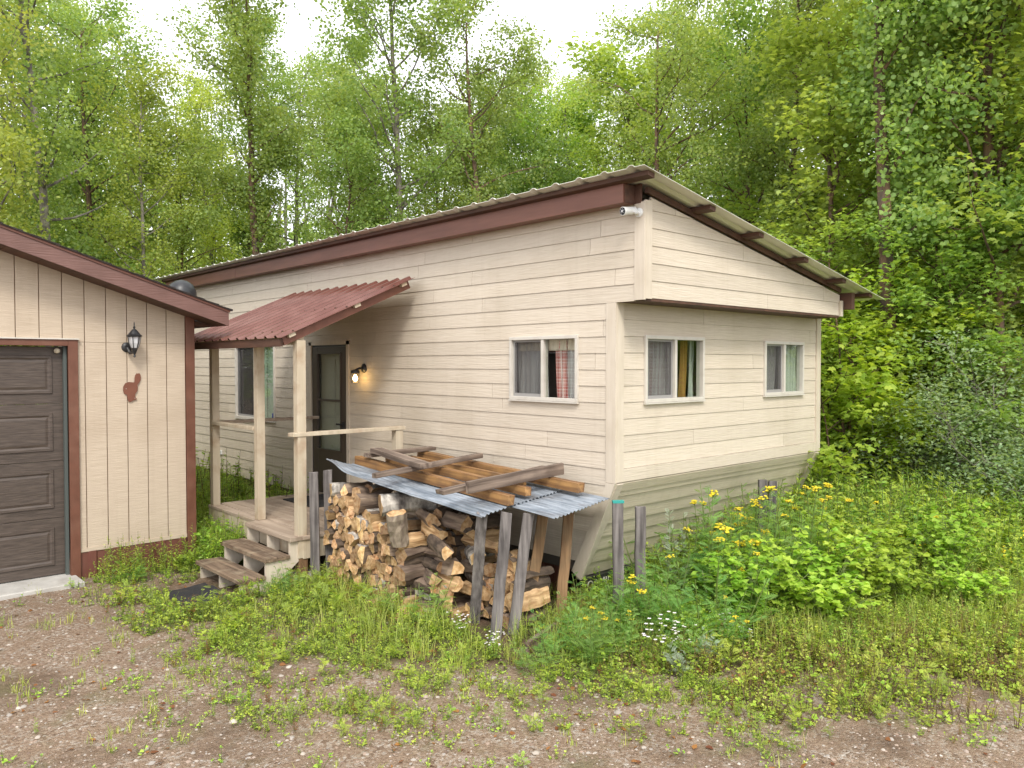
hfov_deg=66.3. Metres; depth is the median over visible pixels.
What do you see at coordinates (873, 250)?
maple tree
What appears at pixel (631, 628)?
tansy plant
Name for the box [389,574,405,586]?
split log
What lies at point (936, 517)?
tansy plant
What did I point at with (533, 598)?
split log
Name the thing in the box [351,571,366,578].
split log
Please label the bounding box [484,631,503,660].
white flower plant
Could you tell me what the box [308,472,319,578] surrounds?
wooden stake
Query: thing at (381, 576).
split log
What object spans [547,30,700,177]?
maple tree
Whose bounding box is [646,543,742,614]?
tansy plant
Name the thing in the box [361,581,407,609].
fern plant
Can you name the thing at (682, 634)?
white flower plant
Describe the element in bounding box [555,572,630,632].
tansy plant
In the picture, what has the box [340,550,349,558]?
round log
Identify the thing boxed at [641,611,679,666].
white flower plant
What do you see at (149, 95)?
birch tree
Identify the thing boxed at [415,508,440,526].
split log
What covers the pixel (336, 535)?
split log
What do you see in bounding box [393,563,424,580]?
split log
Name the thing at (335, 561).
split log
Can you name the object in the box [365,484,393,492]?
split log
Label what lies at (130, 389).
cutout
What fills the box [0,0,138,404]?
aspen tree
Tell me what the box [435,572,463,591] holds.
split log
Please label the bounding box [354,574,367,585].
split log
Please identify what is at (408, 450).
board
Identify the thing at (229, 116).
aspen tree
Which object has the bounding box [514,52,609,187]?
birch tree
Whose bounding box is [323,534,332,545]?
split log
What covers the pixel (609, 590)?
fern plant
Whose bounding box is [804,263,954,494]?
young maple
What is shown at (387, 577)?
split log
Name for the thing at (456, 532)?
split log
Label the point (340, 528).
split log
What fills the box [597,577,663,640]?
tansy plant
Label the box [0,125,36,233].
maple tree
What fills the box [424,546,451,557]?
split log
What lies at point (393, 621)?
grass
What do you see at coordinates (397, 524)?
round log
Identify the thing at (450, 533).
split log
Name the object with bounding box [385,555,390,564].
split log
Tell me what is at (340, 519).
split log
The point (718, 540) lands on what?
tansy plant
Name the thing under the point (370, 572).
split log
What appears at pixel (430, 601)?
fern plant
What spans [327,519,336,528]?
split log
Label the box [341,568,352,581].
split log
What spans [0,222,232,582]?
garage
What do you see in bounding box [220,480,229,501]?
tall weed
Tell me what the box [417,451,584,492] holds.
timber
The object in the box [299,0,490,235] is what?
aspen tree
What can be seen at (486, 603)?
split log
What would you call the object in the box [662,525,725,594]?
tansy plant
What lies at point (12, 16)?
aspen tree
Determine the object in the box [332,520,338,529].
split log
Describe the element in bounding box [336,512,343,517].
split log
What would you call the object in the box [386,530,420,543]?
split log
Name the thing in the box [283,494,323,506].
doormat
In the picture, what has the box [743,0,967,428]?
maple tree
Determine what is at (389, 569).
round log
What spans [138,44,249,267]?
birch tree
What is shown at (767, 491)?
tansy plant
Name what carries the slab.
on the board at (389, 472)
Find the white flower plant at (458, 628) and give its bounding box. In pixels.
[453,614,469,641]
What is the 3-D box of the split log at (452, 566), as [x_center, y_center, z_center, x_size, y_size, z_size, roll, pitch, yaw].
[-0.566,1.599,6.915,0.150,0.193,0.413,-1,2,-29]
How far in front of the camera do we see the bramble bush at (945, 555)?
7.33 m
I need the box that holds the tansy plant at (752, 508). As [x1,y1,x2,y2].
[707,489,777,567]
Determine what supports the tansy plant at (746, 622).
on the ground at (841, 745)
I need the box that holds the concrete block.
[282,569,310,583]
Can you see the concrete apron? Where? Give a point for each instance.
(16, 589)
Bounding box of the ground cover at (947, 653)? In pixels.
[554,554,1023,729]
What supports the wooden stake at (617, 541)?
on the ground at (841, 745)
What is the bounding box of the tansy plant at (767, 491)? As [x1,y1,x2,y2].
[714,482,812,565]
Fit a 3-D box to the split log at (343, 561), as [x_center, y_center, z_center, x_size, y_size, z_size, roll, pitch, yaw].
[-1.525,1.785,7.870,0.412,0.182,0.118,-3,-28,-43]
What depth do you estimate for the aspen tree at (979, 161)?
11.73 m
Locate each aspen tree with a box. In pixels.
[0,0,100,226]
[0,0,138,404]
[0,0,140,403]
[1,0,190,268]
[31,0,143,240]
[52,82,172,278]
[103,97,239,278]
[108,161,194,283]
[150,70,269,269]
[155,0,342,256]
[171,0,320,259]
[225,32,355,248]
[275,78,429,243]
[280,56,421,235]
[288,25,417,237]
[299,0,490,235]
[373,0,566,212]
[390,94,486,219]
[411,60,525,212]
[432,103,507,207]
[451,15,569,197]
[485,94,594,196]
[531,69,622,175]
[555,0,776,203]
[582,66,688,171]
[601,0,763,222]
[665,0,876,274]
[698,0,859,243]
[699,86,801,231]
[707,0,868,334]
[799,0,989,473]
[831,0,866,279]
[837,0,1023,456]
[926,2,1023,376]
[946,47,1023,395]
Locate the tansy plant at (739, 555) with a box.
[717,546,778,600]
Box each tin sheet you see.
[327,459,561,517]
[510,489,609,518]
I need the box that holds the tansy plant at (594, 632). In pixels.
[563,600,616,669]
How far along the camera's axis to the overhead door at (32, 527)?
7.83 m
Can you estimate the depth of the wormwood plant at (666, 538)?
7.02 m
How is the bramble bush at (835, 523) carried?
on the ground at (841, 745)
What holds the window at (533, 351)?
in the house
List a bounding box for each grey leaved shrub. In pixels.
[822,333,1023,499]
[844,365,1019,473]
[893,316,1023,521]
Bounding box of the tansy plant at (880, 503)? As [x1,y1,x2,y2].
[839,488,912,526]
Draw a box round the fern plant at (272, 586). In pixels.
[259,573,297,597]
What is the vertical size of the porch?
3.132 m
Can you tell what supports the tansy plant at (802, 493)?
on the ground at (841, 745)
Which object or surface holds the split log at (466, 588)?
on the split log
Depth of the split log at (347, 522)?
7.66 m
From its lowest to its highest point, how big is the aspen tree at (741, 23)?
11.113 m
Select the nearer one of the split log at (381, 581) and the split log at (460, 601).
the split log at (460, 601)
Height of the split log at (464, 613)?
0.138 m
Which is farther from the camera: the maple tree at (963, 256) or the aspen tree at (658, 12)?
the aspen tree at (658, 12)
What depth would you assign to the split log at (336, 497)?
7.86 m
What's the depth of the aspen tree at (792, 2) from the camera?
21.77 m
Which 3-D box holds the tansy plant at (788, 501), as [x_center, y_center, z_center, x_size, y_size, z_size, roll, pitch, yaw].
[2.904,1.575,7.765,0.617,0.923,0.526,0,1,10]
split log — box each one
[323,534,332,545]
[324,527,337,538]
[325,509,336,519]
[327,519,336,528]
[328,497,332,503]
[329,481,367,496]
[329,559,334,572]
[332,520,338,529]
[333,494,341,506]
[333,531,339,538]
[333,557,339,565]
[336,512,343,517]
[337,516,345,526]
[337,547,344,558]
[338,495,354,508]
[338,523,343,533]
[338,557,345,573]
[340,481,372,495]
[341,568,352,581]
[343,507,347,515]
[344,498,353,507]
[344,516,351,528]
[344,532,349,543]
[344,559,355,570]
[346,506,355,518]
[347,545,354,553]
[348,531,359,546]
[350,517,356,529]
[350,548,355,562]
[350,564,363,574]
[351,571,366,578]
[352,486,392,496]
[353,492,389,512]
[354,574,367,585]
[355,557,362,566]
[356,515,364,531]
[357,545,372,563]
[358,528,367,543]
[362,531,370,543]
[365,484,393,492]
[365,555,375,569]
[366,511,406,524]
[366,569,375,576]
[366,595,386,611]
[367,519,386,532]
[368,574,380,586]
[369,544,377,553]
[375,559,384,569]
[377,517,418,531]
[377,530,416,543]
[377,550,386,561]
[377,579,385,588]
[379,563,387,575]
[379,572,384,579]
[380,519,420,533]
[381,544,389,555]
[383,544,396,555]
[383,583,408,598]
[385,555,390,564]
[385,574,392,580]
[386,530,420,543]
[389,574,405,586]
[391,556,397,565]
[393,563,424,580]
[395,545,427,562]
[395,603,408,621]
[398,531,427,549]
[398,577,417,585]
[398,586,414,597]
[403,596,421,607]
[409,576,437,594]
[411,598,429,611]
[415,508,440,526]
[415,589,430,599]
[416,602,432,618]
[421,521,447,539]
[423,568,441,585]
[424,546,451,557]
[427,534,453,560]
[430,594,451,610]
[432,557,463,575]
[432,595,470,618]
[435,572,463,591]
[435,583,453,601]
[438,511,472,532]
[447,531,462,538]
[447,535,463,544]
[449,606,467,620]
[452,516,488,535]
[452,545,465,556]
[458,580,491,600]
[459,527,474,539]
[460,548,494,559]
[460,559,496,576]
[461,534,498,554]
[464,545,485,565]
[464,572,493,591]
[465,601,485,617]
[470,513,500,529]
[483,600,490,606]
[483,605,491,618]
[484,555,496,562]
[484,578,494,589]
[486,528,498,541]
[495,552,516,572]
[502,609,544,628]
[505,578,511,595]
[506,563,529,577]
[506,586,550,612]
[508,549,517,567]
[510,566,553,580]
[510,575,550,591]
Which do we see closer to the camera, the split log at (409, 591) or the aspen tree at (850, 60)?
the split log at (409, 591)
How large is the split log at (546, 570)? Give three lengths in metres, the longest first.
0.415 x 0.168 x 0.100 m
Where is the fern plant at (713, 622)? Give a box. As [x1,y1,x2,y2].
[649,570,778,646]
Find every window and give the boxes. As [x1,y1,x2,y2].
[235,347,276,422]
[508,335,580,403]
[642,335,705,404]
[763,341,804,396]
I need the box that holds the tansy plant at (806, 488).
[781,478,838,539]
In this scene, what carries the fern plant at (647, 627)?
on the ground at (841, 745)
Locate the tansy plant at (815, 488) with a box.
[750,482,833,578]
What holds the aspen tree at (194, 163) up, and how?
on the ground at (841, 745)
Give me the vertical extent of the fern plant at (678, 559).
0.834 m
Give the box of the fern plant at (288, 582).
[271,561,320,595]
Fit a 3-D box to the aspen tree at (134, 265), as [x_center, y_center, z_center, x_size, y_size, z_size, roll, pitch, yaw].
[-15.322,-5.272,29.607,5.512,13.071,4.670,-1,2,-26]
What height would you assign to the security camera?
0.091 m
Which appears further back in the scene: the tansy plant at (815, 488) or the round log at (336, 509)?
the round log at (336, 509)
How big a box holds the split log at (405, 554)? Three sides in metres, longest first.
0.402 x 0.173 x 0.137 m
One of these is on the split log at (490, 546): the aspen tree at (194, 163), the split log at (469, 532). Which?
the split log at (469, 532)
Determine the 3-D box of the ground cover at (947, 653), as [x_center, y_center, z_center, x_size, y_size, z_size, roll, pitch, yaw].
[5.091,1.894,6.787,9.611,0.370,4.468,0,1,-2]
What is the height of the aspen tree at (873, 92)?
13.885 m
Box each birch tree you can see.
[0,0,64,463]
[65,28,218,284]
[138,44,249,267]
[387,83,490,218]
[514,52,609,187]
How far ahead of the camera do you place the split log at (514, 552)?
6.85 m
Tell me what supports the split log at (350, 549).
on the split log at (352, 557)
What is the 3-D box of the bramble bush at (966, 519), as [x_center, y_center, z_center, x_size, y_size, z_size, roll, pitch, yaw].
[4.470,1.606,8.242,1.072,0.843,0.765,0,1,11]
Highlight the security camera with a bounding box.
[620,207,642,217]
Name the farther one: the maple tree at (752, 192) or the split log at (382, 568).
the maple tree at (752, 192)
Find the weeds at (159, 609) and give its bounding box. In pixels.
[76,551,998,763]
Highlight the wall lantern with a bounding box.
[121,322,141,357]
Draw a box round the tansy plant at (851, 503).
[844,498,892,536]
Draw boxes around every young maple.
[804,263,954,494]
[811,304,967,483]
[821,252,1003,488]
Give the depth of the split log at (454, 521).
6.95 m
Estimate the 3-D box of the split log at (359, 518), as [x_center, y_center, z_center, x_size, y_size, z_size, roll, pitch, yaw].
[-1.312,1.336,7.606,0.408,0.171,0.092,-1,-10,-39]
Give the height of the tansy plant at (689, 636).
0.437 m
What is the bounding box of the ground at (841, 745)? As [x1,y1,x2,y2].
[0,542,1023,767]
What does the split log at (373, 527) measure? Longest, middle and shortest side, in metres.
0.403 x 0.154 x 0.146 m
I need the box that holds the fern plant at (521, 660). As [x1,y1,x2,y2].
[511,640,560,675]
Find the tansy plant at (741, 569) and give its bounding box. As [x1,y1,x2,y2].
[709,541,780,637]
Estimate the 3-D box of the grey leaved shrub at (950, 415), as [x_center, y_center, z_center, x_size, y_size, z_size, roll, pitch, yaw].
[6.187,0.875,11.660,2.974,2.564,3.001,1,2,27]
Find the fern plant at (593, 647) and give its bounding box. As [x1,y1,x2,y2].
[570,629,630,670]
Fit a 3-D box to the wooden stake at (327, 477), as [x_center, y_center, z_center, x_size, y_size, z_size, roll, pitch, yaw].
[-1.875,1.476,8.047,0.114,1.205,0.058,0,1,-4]
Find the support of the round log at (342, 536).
on the round log at (337, 544)
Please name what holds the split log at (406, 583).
on the split log at (421, 580)
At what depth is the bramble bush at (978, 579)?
6.79 m
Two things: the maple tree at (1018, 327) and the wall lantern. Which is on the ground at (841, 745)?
the maple tree at (1018, 327)
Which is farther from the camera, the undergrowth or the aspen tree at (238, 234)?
the aspen tree at (238, 234)
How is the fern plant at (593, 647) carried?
on the ground at (841, 745)
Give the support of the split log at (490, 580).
on the split log
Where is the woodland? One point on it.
(330, 201)
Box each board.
[364,446,435,457]
[372,453,482,478]
[435,465,542,494]
[465,463,563,493]
[525,617,566,652]
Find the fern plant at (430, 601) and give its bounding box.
[381,571,455,625]
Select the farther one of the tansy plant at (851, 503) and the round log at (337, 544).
the tansy plant at (851, 503)
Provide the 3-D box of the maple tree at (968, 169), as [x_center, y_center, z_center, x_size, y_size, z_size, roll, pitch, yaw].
[11.105,-3.436,18.191,5.415,10.518,5.055,1,2,33]
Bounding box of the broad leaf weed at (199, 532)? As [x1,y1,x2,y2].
[194,519,228,543]
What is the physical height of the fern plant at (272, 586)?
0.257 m
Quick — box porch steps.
[196,521,302,595]
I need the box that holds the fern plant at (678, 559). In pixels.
[609,520,741,611]
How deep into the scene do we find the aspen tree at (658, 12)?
22.69 m
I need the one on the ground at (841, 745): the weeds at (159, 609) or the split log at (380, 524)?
the weeds at (159, 609)
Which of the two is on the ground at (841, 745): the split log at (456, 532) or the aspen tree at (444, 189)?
the aspen tree at (444, 189)
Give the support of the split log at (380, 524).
on the split log at (381, 538)
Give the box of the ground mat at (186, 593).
[162,583,228,607]
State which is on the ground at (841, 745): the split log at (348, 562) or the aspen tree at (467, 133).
the aspen tree at (467, 133)
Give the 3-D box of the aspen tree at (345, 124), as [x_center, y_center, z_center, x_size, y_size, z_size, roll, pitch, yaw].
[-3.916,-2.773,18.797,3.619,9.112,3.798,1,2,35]
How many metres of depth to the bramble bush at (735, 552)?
6.78 m
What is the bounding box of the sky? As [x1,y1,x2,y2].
[0,0,913,276]
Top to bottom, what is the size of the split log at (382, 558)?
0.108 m
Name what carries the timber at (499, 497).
on the tin sheet at (465, 503)
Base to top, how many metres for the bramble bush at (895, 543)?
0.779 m
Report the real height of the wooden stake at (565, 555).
1.085 m
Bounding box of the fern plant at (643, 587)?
[622,570,663,608]
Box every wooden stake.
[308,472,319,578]
[323,469,332,571]
[469,512,487,623]
[489,511,511,641]
[507,513,533,634]
[529,514,547,581]
[532,514,536,549]
[555,512,573,618]
[612,500,623,610]
[634,506,645,601]
[757,479,767,532]
[767,481,776,529]
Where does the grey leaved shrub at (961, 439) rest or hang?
on the ground at (841, 745)
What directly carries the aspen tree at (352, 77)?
on the ground at (841, 745)
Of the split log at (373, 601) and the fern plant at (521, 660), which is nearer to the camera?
the fern plant at (521, 660)
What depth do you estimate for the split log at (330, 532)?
7.90 m
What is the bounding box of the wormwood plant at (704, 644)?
[692,623,724,663]
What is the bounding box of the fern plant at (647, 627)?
[605,604,665,655]
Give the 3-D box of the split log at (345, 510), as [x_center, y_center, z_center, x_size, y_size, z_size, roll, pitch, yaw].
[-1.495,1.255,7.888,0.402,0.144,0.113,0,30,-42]
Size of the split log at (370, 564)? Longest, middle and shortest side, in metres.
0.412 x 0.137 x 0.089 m
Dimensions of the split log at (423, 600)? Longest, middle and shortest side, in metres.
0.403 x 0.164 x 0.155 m
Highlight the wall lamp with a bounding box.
[351,364,366,381]
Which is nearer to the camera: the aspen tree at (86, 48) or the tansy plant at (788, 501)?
the tansy plant at (788, 501)
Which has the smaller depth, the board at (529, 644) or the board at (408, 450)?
the board at (529, 644)
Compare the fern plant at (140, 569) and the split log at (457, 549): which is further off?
the fern plant at (140, 569)
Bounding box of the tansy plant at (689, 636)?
[652,607,723,664]
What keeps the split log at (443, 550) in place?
on the split log at (452, 566)
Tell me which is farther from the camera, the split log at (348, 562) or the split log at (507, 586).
the split log at (348, 562)
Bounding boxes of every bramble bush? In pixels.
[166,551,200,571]
[685,536,768,598]
[691,552,779,625]
[719,525,810,613]
[769,525,877,612]
[785,564,884,628]
[795,506,930,581]
[823,535,911,611]
[839,515,925,562]
[848,547,952,607]
[875,510,958,568]
[907,498,991,536]
[912,512,1000,586]
[932,558,1020,609]
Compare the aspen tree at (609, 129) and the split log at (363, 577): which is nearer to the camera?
the split log at (363, 577)
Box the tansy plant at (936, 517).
[899,509,956,555]
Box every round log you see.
[331,538,345,549]
[333,505,341,513]
[340,531,345,540]
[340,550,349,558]
[354,544,362,558]
[361,519,368,529]
[362,508,377,517]
[365,508,378,519]
[369,531,379,543]
[378,492,437,516]
[385,565,393,574]
[386,509,408,547]
[399,556,423,565]
[421,556,441,572]
[433,506,459,518]
[521,600,550,614]
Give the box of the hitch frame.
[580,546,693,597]
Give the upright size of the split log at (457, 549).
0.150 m
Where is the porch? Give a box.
[194,276,416,573]
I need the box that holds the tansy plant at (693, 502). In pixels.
[690,500,752,561]
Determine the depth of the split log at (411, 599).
6.96 m
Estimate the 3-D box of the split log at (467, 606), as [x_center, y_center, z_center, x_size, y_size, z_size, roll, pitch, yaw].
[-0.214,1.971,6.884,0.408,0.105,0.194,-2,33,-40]
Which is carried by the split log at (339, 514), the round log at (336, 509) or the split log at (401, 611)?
the round log at (336, 509)
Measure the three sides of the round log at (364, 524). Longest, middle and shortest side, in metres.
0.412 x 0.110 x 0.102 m
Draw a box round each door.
[0,346,64,582]
[312,345,346,491]
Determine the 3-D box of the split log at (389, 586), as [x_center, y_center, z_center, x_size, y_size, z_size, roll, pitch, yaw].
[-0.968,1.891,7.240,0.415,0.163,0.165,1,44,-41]
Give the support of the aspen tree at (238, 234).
on the ground at (841, 745)
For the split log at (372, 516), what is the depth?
7.33 m
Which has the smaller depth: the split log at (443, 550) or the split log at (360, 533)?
the split log at (443, 550)
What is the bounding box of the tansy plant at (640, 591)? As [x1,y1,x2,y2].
[615,548,694,635]
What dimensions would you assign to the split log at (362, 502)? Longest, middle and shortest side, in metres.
0.402 x 0.174 x 0.138 m
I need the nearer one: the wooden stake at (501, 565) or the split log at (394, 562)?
the wooden stake at (501, 565)
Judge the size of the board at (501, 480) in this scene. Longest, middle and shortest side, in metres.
1.120 x 0.105 x 0.046 m
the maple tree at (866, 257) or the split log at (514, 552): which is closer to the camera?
the split log at (514, 552)
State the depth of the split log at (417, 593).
6.99 m
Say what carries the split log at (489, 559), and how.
on the split log at (468, 576)
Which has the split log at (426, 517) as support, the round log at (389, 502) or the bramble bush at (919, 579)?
the round log at (389, 502)
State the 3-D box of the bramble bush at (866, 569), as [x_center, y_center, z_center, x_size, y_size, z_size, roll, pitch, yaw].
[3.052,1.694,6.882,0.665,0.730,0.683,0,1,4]
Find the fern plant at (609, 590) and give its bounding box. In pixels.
[600,571,679,625]
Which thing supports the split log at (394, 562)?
on the split log
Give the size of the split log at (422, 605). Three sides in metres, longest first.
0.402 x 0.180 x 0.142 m
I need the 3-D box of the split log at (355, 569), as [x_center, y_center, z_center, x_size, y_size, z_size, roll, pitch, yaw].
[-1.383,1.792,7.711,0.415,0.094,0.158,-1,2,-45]
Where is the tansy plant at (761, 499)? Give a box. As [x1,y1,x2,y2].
[692,489,800,591]
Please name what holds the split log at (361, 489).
on the split log
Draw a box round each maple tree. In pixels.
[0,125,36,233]
[497,72,614,193]
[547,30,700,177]
[665,16,854,243]
[710,159,919,410]
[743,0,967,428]
[760,204,919,480]
[801,22,1023,459]
[802,0,962,281]
[832,187,1023,478]
[845,0,1023,472]
[848,170,933,427]
[850,186,1023,384]
[869,46,1021,365]
[897,160,1023,454]
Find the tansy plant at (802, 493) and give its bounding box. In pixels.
[783,492,819,510]
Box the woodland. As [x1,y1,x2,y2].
[1,146,1022,336]
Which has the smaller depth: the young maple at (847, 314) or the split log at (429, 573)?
the split log at (429, 573)
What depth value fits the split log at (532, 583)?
6.61 m
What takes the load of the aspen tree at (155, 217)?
on the ground at (841, 745)
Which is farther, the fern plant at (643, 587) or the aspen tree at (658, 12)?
the aspen tree at (658, 12)
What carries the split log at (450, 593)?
on the split log at (447, 602)
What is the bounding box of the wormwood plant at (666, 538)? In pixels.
[662,508,692,594]
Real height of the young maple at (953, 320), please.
3.955 m
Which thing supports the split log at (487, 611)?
on the ground at (841, 745)
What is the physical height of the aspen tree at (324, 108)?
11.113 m
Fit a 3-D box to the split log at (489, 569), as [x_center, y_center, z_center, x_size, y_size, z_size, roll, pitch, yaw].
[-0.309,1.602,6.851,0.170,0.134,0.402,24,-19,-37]
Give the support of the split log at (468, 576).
on the split log
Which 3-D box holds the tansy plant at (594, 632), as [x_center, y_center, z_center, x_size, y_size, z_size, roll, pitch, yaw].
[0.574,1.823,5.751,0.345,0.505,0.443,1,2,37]
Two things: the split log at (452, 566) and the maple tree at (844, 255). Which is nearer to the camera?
the split log at (452, 566)
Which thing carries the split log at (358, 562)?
on the split log at (355, 569)
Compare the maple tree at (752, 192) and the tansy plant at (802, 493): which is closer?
the tansy plant at (802, 493)
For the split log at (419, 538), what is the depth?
7.10 m
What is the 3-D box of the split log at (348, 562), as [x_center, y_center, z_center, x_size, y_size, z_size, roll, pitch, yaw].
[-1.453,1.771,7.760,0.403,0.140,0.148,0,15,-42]
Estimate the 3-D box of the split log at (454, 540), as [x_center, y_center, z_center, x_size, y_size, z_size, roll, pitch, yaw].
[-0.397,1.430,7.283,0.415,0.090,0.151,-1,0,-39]
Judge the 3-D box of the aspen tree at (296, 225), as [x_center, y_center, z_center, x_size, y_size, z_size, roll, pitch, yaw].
[-7.493,-5.429,27.465,4.957,13.657,5.048,-1,2,-31]
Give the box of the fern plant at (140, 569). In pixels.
[109,557,148,582]
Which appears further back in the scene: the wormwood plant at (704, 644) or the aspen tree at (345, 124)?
the aspen tree at (345, 124)
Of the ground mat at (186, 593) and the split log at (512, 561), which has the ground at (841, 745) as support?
the ground mat at (186, 593)
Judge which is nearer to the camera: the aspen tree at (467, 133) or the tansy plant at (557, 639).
the tansy plant at (557, 639)
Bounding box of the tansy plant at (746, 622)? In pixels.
[713,593,751,654]
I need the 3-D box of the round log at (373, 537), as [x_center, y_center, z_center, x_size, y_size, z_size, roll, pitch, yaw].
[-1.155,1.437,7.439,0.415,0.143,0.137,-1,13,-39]
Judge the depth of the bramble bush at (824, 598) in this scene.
6.33 m
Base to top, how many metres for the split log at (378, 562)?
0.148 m
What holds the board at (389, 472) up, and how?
on the timber at (499, 497)
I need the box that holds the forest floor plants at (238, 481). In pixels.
[21,404,1008,517]
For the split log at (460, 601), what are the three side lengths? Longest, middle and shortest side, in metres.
0.408 x 0.186 x 0.100 m
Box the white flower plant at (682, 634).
[670,620,695,659]
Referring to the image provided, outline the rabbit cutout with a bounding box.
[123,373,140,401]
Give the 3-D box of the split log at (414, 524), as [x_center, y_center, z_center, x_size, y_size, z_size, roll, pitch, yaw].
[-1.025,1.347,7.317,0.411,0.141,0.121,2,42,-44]
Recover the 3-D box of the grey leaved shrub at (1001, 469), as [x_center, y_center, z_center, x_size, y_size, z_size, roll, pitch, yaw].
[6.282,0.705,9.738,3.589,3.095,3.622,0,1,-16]
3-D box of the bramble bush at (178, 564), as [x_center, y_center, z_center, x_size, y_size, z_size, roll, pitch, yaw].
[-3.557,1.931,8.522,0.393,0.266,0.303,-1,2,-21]
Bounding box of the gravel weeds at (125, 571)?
[0,527,1006,767]
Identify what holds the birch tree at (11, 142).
on the ground at (841, 745)
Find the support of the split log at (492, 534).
on the split log at (463, 556)
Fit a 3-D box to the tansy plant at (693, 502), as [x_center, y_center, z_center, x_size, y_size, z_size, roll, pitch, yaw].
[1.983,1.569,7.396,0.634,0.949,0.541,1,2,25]
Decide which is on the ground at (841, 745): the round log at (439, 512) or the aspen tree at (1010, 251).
the aspen tree at (1010, 251)
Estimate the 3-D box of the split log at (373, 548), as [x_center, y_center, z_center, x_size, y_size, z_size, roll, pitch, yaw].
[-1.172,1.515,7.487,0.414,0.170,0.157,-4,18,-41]
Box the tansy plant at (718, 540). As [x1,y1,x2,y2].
[688,483,770,600]
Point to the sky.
(560, 17)
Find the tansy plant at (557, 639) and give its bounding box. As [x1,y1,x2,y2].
[530,598,587,662]
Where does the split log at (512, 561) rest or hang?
on the split log at (546, 570)
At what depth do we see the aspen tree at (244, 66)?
19.29 m
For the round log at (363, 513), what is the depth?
7.50 m
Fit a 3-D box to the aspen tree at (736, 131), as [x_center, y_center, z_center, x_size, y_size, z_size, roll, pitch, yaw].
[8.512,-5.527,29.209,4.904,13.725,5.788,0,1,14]
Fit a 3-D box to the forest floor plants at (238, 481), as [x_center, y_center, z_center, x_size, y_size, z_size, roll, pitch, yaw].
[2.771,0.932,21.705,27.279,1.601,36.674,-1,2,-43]
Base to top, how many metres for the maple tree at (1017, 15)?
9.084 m
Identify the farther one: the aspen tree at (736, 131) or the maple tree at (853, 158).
the aspen tree at (736, 131)
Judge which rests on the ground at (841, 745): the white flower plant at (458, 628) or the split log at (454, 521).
the white flower plant at (458, 628)
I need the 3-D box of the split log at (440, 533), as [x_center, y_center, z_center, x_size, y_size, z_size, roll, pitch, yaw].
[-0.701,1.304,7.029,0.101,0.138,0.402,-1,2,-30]
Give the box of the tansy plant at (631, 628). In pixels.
[606,604,642,656]
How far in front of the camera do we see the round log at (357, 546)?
7.52 m
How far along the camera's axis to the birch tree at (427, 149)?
21.16 m
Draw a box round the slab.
[370,447,431,468]
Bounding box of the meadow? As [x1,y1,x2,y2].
[611,444,1023,661]
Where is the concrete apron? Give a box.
[0,573,84,600]
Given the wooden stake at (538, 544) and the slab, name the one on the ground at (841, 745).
the wooden stake at (538, 544)
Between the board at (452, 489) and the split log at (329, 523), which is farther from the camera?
the split log at (329, 523)
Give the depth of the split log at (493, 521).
7.21 m
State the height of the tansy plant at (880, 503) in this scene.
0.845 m
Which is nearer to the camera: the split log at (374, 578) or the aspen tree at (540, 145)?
the split log at (374, 578)
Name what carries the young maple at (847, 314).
on the ground at (841, 745)
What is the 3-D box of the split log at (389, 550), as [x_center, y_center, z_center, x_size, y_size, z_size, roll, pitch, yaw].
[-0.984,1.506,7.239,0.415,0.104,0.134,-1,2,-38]
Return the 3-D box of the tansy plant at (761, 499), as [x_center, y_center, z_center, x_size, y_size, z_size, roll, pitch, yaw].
[2.137,1.507,6.991,0.967,1.102,0.753,0,1,-9]
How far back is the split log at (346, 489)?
7.77 m
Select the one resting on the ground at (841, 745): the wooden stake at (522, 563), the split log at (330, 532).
the wooden stake at (522, 563)
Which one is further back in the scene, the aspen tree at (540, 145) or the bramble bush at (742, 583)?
the aspen tree at (540, 145)
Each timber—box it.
[355,456,514,505]
[385,458,530,495]
[409,455,525,485]
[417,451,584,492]
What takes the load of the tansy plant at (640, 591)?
on the ground at (841, 745)
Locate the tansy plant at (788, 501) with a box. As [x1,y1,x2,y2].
[774,495,833,563]
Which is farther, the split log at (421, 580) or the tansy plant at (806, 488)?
the tansy plant at (806, 488)
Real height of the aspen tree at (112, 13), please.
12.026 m
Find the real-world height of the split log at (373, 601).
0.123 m
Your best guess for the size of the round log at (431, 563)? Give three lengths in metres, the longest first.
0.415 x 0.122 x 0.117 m
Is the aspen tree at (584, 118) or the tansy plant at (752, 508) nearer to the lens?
the tansy plant at (752, 508)
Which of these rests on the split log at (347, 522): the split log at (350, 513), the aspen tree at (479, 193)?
the split log at (350, 513)
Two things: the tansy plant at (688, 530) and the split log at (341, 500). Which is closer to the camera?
the tansy plant at (688, 530)
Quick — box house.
[155,164,883,592]
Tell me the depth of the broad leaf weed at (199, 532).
9.04 m
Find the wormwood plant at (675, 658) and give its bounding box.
[662,642,692,677]
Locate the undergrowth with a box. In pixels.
[180,463,842,649]
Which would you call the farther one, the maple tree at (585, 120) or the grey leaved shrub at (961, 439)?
the maple tree at (585, 120)
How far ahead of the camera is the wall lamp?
9.70 m
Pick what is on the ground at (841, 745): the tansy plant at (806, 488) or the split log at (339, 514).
the tansy plant at (806, 488)
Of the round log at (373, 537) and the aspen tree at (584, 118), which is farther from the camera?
the aspen tree at (584, 118)
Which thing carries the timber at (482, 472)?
on the tin sheet at (465, 503)
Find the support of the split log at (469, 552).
on the split log at (489, 569)
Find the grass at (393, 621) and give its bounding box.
[1,465,1023,767]
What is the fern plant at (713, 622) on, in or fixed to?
on the ground at (841, 745)

